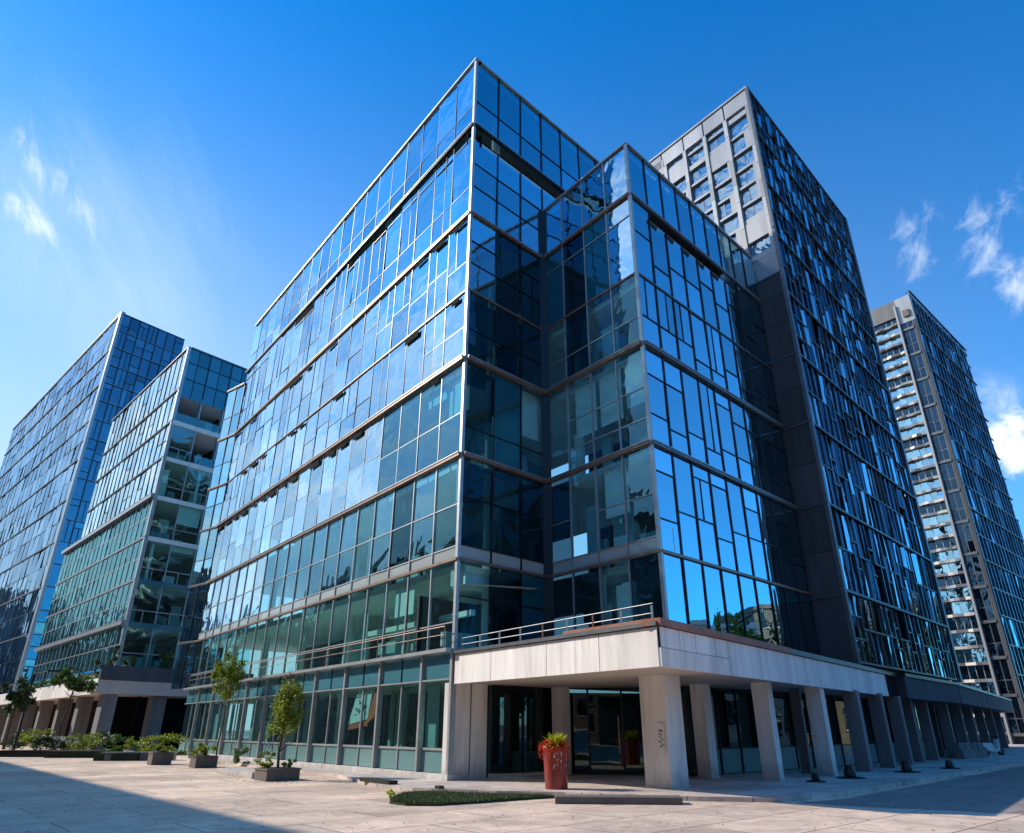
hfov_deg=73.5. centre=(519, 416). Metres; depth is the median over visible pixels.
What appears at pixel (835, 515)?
window
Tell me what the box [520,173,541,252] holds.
window
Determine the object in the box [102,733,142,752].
bush
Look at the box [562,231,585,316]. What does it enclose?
window
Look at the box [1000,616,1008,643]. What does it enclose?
window
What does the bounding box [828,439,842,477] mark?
window
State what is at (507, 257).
window
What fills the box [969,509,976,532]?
window
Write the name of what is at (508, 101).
window
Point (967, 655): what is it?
window
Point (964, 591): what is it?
window
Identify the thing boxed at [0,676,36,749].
young tree
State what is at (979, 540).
window
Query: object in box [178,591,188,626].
window
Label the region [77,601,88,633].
window
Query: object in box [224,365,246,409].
window
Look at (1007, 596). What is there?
window
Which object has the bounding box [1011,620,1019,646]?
window
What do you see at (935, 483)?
window
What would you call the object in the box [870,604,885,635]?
window
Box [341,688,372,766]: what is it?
window
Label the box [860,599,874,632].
window
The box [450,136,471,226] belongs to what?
window
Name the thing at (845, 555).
window
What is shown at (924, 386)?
window
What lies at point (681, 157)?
window
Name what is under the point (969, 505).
window
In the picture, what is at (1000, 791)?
road
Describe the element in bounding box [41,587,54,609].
window
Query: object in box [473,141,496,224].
window
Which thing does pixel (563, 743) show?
red flowers
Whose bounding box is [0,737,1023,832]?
plaza
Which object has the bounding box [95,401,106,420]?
window
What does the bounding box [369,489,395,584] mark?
window
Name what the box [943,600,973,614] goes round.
window
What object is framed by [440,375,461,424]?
window
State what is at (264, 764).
bush
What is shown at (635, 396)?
window
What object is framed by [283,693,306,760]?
window
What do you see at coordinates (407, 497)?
window
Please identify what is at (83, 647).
window
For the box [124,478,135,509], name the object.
window
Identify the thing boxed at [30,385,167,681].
window
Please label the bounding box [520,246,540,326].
window
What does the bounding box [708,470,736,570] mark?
window
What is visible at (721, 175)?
window
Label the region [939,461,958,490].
window
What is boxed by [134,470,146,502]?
window
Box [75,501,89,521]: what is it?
window
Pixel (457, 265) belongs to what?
window
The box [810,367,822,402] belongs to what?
window
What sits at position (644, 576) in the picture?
window
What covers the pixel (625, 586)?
window
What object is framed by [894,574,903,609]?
window
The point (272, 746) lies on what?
window
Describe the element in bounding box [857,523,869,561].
window
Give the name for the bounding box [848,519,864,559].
window
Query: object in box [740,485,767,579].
window
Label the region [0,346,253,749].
teal office building
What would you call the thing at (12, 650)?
window
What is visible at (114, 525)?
window
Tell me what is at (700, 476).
window
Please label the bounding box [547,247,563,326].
window
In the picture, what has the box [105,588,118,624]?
window
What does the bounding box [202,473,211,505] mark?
window
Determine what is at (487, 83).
window
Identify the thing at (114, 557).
window
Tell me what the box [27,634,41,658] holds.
window
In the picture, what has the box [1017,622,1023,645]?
window
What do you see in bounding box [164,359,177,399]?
window
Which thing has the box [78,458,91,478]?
window
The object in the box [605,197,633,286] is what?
window
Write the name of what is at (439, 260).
window
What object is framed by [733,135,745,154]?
window
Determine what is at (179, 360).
window
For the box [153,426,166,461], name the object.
window
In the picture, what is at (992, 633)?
window
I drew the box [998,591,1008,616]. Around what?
window
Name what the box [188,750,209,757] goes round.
bush
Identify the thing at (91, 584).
window
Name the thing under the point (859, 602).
window
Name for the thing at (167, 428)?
window
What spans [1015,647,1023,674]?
window
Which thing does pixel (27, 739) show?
bush
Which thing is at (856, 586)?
window
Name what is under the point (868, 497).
window
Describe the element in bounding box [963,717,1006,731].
window
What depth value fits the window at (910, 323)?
94.70 m
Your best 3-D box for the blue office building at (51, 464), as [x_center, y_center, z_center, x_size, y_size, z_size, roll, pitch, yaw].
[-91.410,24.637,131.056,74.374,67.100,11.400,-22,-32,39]
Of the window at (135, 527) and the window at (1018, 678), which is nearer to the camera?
the window at (135, 527)
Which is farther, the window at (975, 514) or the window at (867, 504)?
the window at (975, 514)
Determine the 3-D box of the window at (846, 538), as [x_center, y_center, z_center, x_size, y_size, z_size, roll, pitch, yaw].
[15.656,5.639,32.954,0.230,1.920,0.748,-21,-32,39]
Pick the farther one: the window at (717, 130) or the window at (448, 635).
the window at (717, 130)
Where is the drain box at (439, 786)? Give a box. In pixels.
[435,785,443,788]
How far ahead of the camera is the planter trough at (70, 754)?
41.58 m
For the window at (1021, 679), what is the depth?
75.71 m
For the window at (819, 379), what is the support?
in the grey panel tower at (736, 169)
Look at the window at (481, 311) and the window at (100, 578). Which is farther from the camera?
the window at (100, 578)
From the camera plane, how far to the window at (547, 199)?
36.42 m
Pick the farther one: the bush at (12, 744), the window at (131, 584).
the window at (131, 584)
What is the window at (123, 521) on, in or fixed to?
in the teal office building at (124, 581)
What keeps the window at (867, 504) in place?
in the grey panel tower at (736, 169)
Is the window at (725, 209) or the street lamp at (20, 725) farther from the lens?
the street lamp at (20, 725)
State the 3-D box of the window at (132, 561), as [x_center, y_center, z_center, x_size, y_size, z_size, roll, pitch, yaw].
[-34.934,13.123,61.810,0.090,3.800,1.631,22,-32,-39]
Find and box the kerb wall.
[217,767,254,778]
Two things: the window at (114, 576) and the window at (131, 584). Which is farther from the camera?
the window at (114, 576)
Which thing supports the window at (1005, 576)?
in the apartment tower at (975, 539)
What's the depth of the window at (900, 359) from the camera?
94.93 m
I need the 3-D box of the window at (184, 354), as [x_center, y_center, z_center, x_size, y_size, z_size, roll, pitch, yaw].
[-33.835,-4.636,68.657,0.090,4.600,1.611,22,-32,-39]
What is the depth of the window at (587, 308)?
29.74 m
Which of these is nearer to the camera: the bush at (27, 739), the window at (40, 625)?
the bush at (27, 739)
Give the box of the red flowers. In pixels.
[538,739,570,760]
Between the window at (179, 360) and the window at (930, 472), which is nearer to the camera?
the window at (179, 360)
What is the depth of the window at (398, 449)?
31.17 m
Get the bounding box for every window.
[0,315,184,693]
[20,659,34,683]
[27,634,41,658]
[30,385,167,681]
[34,610,48,633]
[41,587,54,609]
[47,564,61,586]
[54,542,68,563]
[60,520,74,541]
[64,640,74,667]
[66,499,79,519]
[68,639,78,671]
[69,522,84,542]
[71,638,83,673]
[72,478,85,498]
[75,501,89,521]
[75,637,87,673]
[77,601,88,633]
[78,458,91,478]
[79,635,92,672]
[81,480,95,501]
[81,598,93,632]
[84,439,96,458]
[84,633,97,671]
[85,563,98,599]
[86,596,98,630]
[87,460,100,480]
[89,420,101,439]
[89,632,102,670]
[90,560,103,597]
[90,594,102,629]
[92,441,105,461]
[94,630,107,669]
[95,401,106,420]
[95,558,107,594]
[95,592,107,627]
[97,422,111,441]
[99,555,112,593]
[100,383,111,401]
[100,590,112,625]
[100,628,113,668]
[103,403,116,423]
[104,552,117,590]
[105,365,116,383]
[105,522,116,556]
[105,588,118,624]
[106,626,119,663]
[108,385,121,405]
[109,518,121,553]
[109,549,122,588]
[111,585,123,622]
[112,626,122,664]
[114,515,126,551]
[114,547,127,586]
[115,407,122,415]
[116,583,129,620]
[119,482,130,512]
[119,512,131,548]
[119,652,146,666]
[120,544,133,583]
[121,582,132,619]
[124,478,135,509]
[124,508,137,545]
[125,540,139,581]
[129,474,141,506]
[129,505,142,542]
[131,539,142,579]
[132,609,155,622]
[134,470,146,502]
[135,501,148,539]
[140,467,151,498]
[141,500,151,536]
[142,435,154,470]
[142,544,164,579]
[143,380,155,417]
[145,629,174,667]
[146,462,157,494]
[148,374,161,413]
[148,431,160,465]
[149,525,173,538]
[151,459,161,492]
[153,369,166,408]
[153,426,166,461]
[154,587,182,624]
[158,364,171,404]
[158,469,182,495]
[159,424,169,457]
[162,394,173,426]
[163,545,192,583]
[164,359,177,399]
[167,392,176,422]
[167,446,190,460]
[169,354,182,394]
[171,64,925,768]
[172,502,200,539]
[172,632,199,668]
[175,350,186,389]
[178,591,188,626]
[180,466,205,503]
[181,349,210,402]
[186,549,196,585]
[197,510,204,544]
[198,646,222,669]
[202,356,231,410]
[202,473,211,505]
[222,648,248,671]
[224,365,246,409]
[225,730,249,736]
[260,697,279,758]
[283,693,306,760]
[310,691,336,763]
[335,508,360,595]
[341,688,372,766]
[346,588,369,660]
[352,499,377,589]
[360,415,384,500]
[364,582,401,657]
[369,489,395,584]
[377,684,415,770]
[380,403,402,482]
[384,575,415,653]
[389,479,421,577]
[399,389,422,472]
[405,568,433,649]
[410,468,438,570]
[418,375,447,460]
[420,747,441,772]
[422,308,445,380]
[426,234,449,320]
[429,621,452,627]
[431,149,454,244]
[433,503,456,563]
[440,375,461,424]
[440,595,489,648]
[443,293,464,366]
[447,217,467,303]
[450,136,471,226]
[456,457,491,562]
[461,361,492,459]
[468,291,494,364]
[470,216,495,301]
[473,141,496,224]
[476,63,497,137]
[486,685,521,776]
[488,567,520,644]
[490,466,520,569]
[492,373,520,469]
[493,304,520,377]
[495,230,520,315]
[496,156,519,240]
[498,79,519,154]
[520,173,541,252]
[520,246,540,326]
[520,318,540,387]
[520,385,542,469]
[520,476,544,574]
[520,573,544,640]
[522,687,551,772]
[541,189,554,209]
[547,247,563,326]
[551,477,571,573]
[553,574,573,635]
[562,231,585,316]
[564,306,589,379]
[566,382,597,469]
[569,476,597,569]
[570,688,588,773]
[572,567,607,629]
[583,214,618,303]
[586,304,612,365]
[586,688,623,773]
[589,369,623,459]
[594,465,629,562]
[599,566,631,625]
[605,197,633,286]
[610,289,637,351]
[614,358,645,449]
[620,688,644,774]
[621,455,674,555]
[628,553,662,620]
[632,197,653,282]
[645,346,669,445]
[654,446,680,553]
[662,356,688,454]
[663,553,687,623]
[669,155,682,168]
[671,453,700,559]
[675,177,686,191]
[680,367,706,462]
[680,687,696,775]
[681,558,708,628]
[688,140,702,153]
[689,148,704,165]
[689,686,721,775]
[690,462,719,565]
[691,163,706,184]
[693,179,709,199]
[695,195,711,211]
[697,378,723,470]
[702,564,727,632]
[707,211,713,220]
[708,125,722,138]
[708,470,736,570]
[709,132,724,151]
[713,165,728,185]
[713,688,742,773]
[716,180,733,202]
[719,200,731,218]
[720,569,745,636]
[722,214,739,233]
[725,478,752,575]
[730,116,747,138]
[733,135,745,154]
[733,689,761,772]
[735,148,754,170]
[738,166,754,187]
[738,574,762,640]
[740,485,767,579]
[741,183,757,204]
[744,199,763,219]
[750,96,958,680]
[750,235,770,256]
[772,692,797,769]
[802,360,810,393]
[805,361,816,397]
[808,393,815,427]
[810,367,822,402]
[810,394,821,430]
[815,372,827,406]
[815,428,825,466]
[816,399,827,435]
[817,430,831,470]
[823,404,831,438]
[823,466,830,502]
[825,467,837,508]
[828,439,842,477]
[832,509,847,551]
[836,443,847,481]
[836,475,848,516]
[839,514,853,554]
[839,549,848,588]
[842,480,853,518]
[842,550,854,591]
[845,451,858,488]
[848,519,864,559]
[848,553,860,593]
[851,454,863,491]
[853,486,863,524]
[855,597,869,631]
[856,457,868,494]
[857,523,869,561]
[858,489,869,527]
[858,558,871,597]
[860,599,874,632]
[862,631,876,665]
[863,561,878,600]
[864,492,873,529]
[865,528,879,566]
[867,495,878,532]
[868,601,880,634]
[868,632,881,666]
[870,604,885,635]
[872,530,884,568]
[873,634,887,667]
[874,319,896,331]
[874,566,885,602]
[875,605,890,636]
[876,326,898,339]
[876,568,892,605]
[878,336,901,348]
[878,635,892,668]
[880,536,893,573]
[881,345,903,358]
[883,354,906,368]
[883,607,895,638]
[885,364,909,377]
[886,637,897,669]
[888,374,911,386]
[889,572,900,608]
[890,384,914,397]
[890,638,902,670]
[893,394,917,407]
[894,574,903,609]
[895,404,919,417]
[898,414,922,427]
[900,425,925,437]
[902,320,913,328]
[903,435,928,448]
[904,328,920,353]
[904,479,940,494]
[905,446,931,459]
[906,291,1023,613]
[908,457,934,469]
[910,352,927,379]
[911,467,937,480]
[917,378,934,405]
[917,490,943,503]
[919,502,946,514]
[922,513,949,525]
[924,405,942,432]
[925,525,952,537]
[928,537,955,549]
[931,549,959,561]
[932,433,950,461]
[934,562,962,573]
[936,711,945,749]
[937,574,966,586]
[937,615,978,630]
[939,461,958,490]
[940,587,969,599]
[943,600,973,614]
[944,648,987,662]
[947,491,967,520]
[951,632,982,646]
[956,460,963,482]
[956,522,976,552]
[959,665,991,679]
[961,682,996,694]
[962,484,970,506]
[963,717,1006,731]
[964,554,985,585]
[965,487,975,509]
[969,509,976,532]
[973,511,980,534]
[973,588,995,620]
[977,514,984,536]
[977,534,985,558]
[980,536,987,559]
[982,622,1005,656]
[983,538,993,562]
[984,560,991,586]
[987,562,995,587]
[989,541,997,564]
[990,543,1000,565]
[991,564,1000,589]
[992,588,1000,614]
[992,659,1016,693]
[995,566,1003,590]
[995,589,1003,614]
[998,568,1007,592]
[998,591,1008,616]
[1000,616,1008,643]
[1002,570,1012,594]
[1002,593,1011,617]
[1003,617,1012,644]
[1005,594,1014,618]
[1005,697,1023,732]
[1006,619,1018,645]
[1008,645,1018,673]
[1009,596,1019,620]
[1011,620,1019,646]
[1012,646,1020,673]
[1013,597,1022,621]
[1014,621,1023,647]
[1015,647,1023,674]
[1016,675,1023,700]
[1017,599,1023,621]
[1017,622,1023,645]
[1017,648,1023,665]
[1019,676,1023,693]
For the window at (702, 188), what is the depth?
44.41 m
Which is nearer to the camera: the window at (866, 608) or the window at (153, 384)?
the window at (866, 608)
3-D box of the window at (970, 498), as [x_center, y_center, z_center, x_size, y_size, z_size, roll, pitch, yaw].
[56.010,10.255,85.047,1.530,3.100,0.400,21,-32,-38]
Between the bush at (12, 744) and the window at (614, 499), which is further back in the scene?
the bush at (12, 744)
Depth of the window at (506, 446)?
28.88 m
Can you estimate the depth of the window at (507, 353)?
30.50 m
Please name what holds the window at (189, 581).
in the teal office building at (124, 581)
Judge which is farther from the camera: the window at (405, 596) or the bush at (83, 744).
the bush at (83, 744)
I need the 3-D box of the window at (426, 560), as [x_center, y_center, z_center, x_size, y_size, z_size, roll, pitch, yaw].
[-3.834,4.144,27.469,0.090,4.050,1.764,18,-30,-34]
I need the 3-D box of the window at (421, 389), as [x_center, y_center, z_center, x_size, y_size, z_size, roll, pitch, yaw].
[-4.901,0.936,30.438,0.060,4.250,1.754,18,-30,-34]
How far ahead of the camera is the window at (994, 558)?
83.90 m
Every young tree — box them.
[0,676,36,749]
[48,663,97,748]
[209,647,247,755]
[266,667,306,767]
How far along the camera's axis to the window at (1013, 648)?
76.71 m
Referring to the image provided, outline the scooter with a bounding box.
[979,736,1003,754]
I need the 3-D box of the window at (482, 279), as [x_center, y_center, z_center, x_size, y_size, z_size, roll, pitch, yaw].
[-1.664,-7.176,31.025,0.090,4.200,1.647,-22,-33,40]
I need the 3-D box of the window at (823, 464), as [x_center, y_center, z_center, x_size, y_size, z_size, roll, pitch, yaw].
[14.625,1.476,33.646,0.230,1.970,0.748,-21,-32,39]
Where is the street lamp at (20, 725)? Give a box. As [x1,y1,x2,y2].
[12,670,60,749]
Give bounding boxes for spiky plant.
[541,732,567,749]
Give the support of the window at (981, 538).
in the apartment tower at (975, 539)
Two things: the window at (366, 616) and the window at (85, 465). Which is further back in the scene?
the window at (85, 465)
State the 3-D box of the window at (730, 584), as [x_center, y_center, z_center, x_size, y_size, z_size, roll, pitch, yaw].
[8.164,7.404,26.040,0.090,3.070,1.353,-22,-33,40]
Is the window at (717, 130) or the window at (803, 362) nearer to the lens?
the window at (803, 362)
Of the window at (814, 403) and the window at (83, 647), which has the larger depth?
the window at (83, 647)
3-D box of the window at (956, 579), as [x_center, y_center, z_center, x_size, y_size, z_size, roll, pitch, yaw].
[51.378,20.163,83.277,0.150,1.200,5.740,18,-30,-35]
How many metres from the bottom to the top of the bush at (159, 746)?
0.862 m
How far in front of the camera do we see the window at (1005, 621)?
77.93 m
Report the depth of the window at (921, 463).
88.73 m
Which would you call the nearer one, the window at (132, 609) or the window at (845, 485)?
the window at (845, 485)
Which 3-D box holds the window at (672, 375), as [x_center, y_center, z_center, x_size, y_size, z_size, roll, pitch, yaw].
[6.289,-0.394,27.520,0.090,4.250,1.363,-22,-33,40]
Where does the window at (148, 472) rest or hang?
in the teal office building at (124, 581)
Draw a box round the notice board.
[37,737,78,749]
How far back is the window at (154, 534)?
62.44 m
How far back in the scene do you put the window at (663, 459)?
24.96 m
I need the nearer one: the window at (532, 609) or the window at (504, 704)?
the window at (504, 704)
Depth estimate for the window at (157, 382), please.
73.87 m
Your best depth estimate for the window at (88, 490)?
106.55 m
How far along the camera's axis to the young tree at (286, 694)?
24.28 m
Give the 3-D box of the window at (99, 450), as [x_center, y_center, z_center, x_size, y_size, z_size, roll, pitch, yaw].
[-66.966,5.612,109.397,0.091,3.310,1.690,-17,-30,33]
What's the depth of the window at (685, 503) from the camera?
25.75 m
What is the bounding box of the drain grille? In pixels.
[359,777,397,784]
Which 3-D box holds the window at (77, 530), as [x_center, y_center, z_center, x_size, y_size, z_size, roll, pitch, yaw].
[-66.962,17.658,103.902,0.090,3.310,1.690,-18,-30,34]
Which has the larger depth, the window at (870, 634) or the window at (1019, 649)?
the window at (1019, 649)
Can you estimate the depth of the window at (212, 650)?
63.06 m
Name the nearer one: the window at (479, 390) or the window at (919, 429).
the window at (479, 390)
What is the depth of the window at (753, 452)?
36.56 m
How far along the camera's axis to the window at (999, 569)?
83.50 m
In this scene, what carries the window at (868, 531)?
in the grey panel tower at (736, 169)
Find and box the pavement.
[80,744,1023,802]
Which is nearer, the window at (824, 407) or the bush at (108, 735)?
the window at (824, 407)
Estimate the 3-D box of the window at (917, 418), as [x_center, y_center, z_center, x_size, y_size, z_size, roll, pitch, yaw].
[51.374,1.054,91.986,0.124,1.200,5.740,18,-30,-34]
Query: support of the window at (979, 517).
in the apartment tower at (975, 539)
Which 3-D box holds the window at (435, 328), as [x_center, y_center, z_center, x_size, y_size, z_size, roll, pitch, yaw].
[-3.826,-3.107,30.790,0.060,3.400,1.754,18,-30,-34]
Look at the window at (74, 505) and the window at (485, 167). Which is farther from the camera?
the window at (74, 505)
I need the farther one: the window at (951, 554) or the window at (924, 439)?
the window at (924, 439)
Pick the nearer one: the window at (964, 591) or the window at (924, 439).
the window at (964, 591)
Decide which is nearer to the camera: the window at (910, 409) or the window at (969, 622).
the window at (969, 622)
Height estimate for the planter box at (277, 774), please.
0.378 m
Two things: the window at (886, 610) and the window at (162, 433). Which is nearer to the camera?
the window at (886, 610)
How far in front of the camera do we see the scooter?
42.68 m
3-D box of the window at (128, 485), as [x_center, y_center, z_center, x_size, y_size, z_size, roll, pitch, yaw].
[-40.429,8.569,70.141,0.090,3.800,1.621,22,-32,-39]
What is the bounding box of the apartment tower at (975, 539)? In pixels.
[866,290,1023,743]
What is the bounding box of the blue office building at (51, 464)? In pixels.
[0,311,184,737]
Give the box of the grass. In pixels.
[389,790,554,805]
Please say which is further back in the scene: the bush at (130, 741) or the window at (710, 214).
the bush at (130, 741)
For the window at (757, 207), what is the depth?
40.44 m
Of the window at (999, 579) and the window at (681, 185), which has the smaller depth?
the window at (681, 185)
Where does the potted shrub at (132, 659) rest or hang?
on the teal office building at (124, 581)
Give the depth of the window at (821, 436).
34.05 m
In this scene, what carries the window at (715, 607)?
in the glass office building at (497, 301)
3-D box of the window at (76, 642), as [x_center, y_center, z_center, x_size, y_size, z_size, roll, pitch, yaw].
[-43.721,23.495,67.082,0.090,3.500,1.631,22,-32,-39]
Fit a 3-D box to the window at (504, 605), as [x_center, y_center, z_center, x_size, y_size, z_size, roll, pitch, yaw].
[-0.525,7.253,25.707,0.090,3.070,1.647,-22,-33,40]
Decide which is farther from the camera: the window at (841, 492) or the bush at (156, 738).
the bush at (156, 738)
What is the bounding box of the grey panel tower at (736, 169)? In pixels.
[588,85,1013,759]
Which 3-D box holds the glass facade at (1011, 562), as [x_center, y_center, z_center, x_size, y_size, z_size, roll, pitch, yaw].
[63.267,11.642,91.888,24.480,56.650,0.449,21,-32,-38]
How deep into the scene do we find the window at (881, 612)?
33.26 m
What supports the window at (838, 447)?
in the grey panel tower at (736, 169)
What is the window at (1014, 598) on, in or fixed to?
in the apartment tower at (975, 539)
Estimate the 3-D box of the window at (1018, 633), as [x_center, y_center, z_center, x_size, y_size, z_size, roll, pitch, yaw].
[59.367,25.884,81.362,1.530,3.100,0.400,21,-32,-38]
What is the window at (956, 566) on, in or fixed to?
in the apartment tower at (975, 539)
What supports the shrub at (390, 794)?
on the grass
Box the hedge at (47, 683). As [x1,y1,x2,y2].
[17,671,102,688]
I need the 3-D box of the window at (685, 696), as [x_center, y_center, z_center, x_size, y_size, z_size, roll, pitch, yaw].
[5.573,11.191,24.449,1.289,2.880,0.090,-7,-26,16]
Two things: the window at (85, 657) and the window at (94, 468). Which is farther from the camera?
the window at (94, 468)
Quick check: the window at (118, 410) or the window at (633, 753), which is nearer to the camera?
the window at (633, 753)
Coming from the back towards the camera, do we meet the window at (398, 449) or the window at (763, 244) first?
the window at (763, 244)
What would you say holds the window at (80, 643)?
in the teal office building at (124, 581)
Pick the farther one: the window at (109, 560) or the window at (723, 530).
the window at (109, 560)
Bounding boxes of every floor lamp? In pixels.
[806,772,825,782]
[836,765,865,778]
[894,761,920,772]
[940,760,960,768]
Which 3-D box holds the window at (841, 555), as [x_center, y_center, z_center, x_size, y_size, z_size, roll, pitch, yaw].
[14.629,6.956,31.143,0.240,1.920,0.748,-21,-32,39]
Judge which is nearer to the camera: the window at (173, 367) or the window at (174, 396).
the window at (174, 396)
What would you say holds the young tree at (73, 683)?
on the plaza
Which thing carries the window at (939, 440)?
in the apartment tower at (975, 539)
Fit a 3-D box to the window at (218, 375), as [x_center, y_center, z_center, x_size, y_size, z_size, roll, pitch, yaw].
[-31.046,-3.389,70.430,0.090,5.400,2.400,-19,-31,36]
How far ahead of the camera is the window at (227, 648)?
64.18 m
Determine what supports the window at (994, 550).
in the apartment tower at (975, 539)
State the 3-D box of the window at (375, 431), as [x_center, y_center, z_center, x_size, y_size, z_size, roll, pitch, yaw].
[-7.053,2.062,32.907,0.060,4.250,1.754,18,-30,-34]
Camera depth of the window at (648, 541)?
24.78 m
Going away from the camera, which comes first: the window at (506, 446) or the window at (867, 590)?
the window at (506, 446)
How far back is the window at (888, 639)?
32.63 m
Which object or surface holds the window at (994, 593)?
in the apartment tower at (975, 539)
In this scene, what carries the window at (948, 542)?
in the apartment tower at (975, 539)
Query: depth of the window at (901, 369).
94.36 m
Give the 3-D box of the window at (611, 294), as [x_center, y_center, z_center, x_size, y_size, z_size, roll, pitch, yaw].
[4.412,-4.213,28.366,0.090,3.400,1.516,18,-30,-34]
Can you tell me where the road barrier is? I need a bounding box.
[953,742,988,758]
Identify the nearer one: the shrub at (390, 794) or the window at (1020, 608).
the shrub at (390, 794)
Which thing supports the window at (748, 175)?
in the grey panel tower at (736, 169)
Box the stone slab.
[555,794,682,804]
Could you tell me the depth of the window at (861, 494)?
36.21 m
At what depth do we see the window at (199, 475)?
65.89 m
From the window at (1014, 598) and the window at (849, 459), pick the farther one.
the window at (1014, 598)
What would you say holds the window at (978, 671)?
in the apartment tower at (975, 539)
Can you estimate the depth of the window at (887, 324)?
97.45 m
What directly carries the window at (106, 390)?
in the blue office building at (51, 464)
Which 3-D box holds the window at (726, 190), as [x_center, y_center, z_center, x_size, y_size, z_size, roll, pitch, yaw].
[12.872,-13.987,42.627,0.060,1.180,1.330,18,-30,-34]
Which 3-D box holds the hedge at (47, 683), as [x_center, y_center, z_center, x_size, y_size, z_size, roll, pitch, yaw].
[-42.707,24.659,63.507,2.850,1.182,27.640,23,-33,-40]
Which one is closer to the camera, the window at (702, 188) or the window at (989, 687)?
the window at (702, 188)
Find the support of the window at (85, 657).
in the teal office building at (124, 581)
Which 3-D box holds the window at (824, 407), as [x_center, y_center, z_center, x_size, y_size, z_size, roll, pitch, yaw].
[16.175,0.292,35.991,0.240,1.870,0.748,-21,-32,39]
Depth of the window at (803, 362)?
35.36 m
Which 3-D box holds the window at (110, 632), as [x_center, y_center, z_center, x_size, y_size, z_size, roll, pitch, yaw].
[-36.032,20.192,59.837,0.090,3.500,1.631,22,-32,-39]
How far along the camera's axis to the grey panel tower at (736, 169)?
39.57 m
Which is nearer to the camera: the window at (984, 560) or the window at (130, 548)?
the window at (130, 548)
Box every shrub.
[93,645,120,669]
[122,655,137,666]
[157,651,174,668]
[197,658,211,670]
[386,788,395,797]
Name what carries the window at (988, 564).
in the apartment tower at (975, 539)
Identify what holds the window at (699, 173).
in the grey panel tower at (736, 169)
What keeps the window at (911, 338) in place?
in the apartment tower at (975, 539)
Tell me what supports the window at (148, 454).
in the teal office building at (124, 581)
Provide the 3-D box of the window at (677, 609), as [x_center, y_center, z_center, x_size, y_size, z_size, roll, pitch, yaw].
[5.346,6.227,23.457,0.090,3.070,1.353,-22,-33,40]
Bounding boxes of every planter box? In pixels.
[147,752,173,764]
[189,755,218,767]
[254,767,301,781]
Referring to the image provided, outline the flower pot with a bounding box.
[542,746,568,789]
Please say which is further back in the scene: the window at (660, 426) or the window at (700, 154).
the window at (700, 154)
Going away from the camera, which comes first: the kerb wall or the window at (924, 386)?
the kerb wall
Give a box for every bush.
[0,729,30,749]
[14,728,56,749]
[29,732,68,749]
[57,732,103,749]
[86,730,113,749]
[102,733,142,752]
[124,736,152,751]
[133,732,195,754]
[153,738,173,751]
[188,742,217,755]
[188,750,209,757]
[232,745,249,765]
[253,750,275,767]
[281,758,297,766]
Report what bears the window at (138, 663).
in the teal office building at (124, 581)
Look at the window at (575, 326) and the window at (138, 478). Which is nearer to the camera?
the window at (575, 326)
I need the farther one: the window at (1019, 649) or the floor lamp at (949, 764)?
the window at (1019, 649)
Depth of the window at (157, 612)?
60.51 m
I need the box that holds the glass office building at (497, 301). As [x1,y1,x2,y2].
[171,57,925,789]
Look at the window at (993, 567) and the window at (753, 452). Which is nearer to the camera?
the window at (753, 452)
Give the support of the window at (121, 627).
in the teal office building at (124, 581)
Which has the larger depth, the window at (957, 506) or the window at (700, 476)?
the window at (957, 506)
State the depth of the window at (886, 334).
96.84 m
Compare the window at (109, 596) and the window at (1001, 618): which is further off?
the window at (1001, 618)
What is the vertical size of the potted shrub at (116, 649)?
2.253 m
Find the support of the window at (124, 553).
in the teal office building at (124, 581)
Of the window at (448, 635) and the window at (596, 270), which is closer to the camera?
the window at (448, 635)
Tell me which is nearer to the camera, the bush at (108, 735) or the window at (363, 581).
the window at (363, 581)
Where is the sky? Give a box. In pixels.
[0,0,1023,729]
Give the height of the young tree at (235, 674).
5.465 m
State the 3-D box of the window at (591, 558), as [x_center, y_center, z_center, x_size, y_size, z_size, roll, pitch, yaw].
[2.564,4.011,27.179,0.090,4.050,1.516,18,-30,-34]
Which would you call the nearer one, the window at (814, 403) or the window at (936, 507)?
the window at (814, 403)
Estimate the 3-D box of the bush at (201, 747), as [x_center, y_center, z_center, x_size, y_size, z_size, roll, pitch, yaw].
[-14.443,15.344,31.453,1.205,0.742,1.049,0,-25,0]
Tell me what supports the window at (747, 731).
in the glass office building at (497, 301)
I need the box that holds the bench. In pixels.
[103,751,177,760]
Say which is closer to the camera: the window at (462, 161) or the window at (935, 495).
the window at (462, 161)
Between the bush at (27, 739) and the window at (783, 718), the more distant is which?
the bush at (27, 739)
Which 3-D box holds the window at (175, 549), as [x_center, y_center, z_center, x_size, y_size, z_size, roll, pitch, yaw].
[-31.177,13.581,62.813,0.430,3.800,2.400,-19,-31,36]
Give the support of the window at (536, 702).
in the glass office building at (497, 301)
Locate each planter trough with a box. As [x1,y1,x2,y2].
[0,750,54,756]
[44,750,105,757]
[93,753,140,760]
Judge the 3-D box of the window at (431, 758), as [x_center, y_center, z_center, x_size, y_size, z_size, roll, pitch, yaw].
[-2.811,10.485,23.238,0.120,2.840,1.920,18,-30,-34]
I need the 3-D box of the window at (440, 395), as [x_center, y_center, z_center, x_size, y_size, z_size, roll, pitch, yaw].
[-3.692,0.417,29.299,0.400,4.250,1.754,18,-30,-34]
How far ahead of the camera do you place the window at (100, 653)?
60.85 m
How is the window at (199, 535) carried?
in the teal office building at (124, 581)
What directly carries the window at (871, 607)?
in the grey panel tower at (736, 169)
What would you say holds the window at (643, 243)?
in the glass office building at (497, 301)
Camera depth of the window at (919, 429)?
90.59 m
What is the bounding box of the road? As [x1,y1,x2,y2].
[802,766,1023,813]
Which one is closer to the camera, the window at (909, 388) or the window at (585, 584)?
the window at (585, 584)

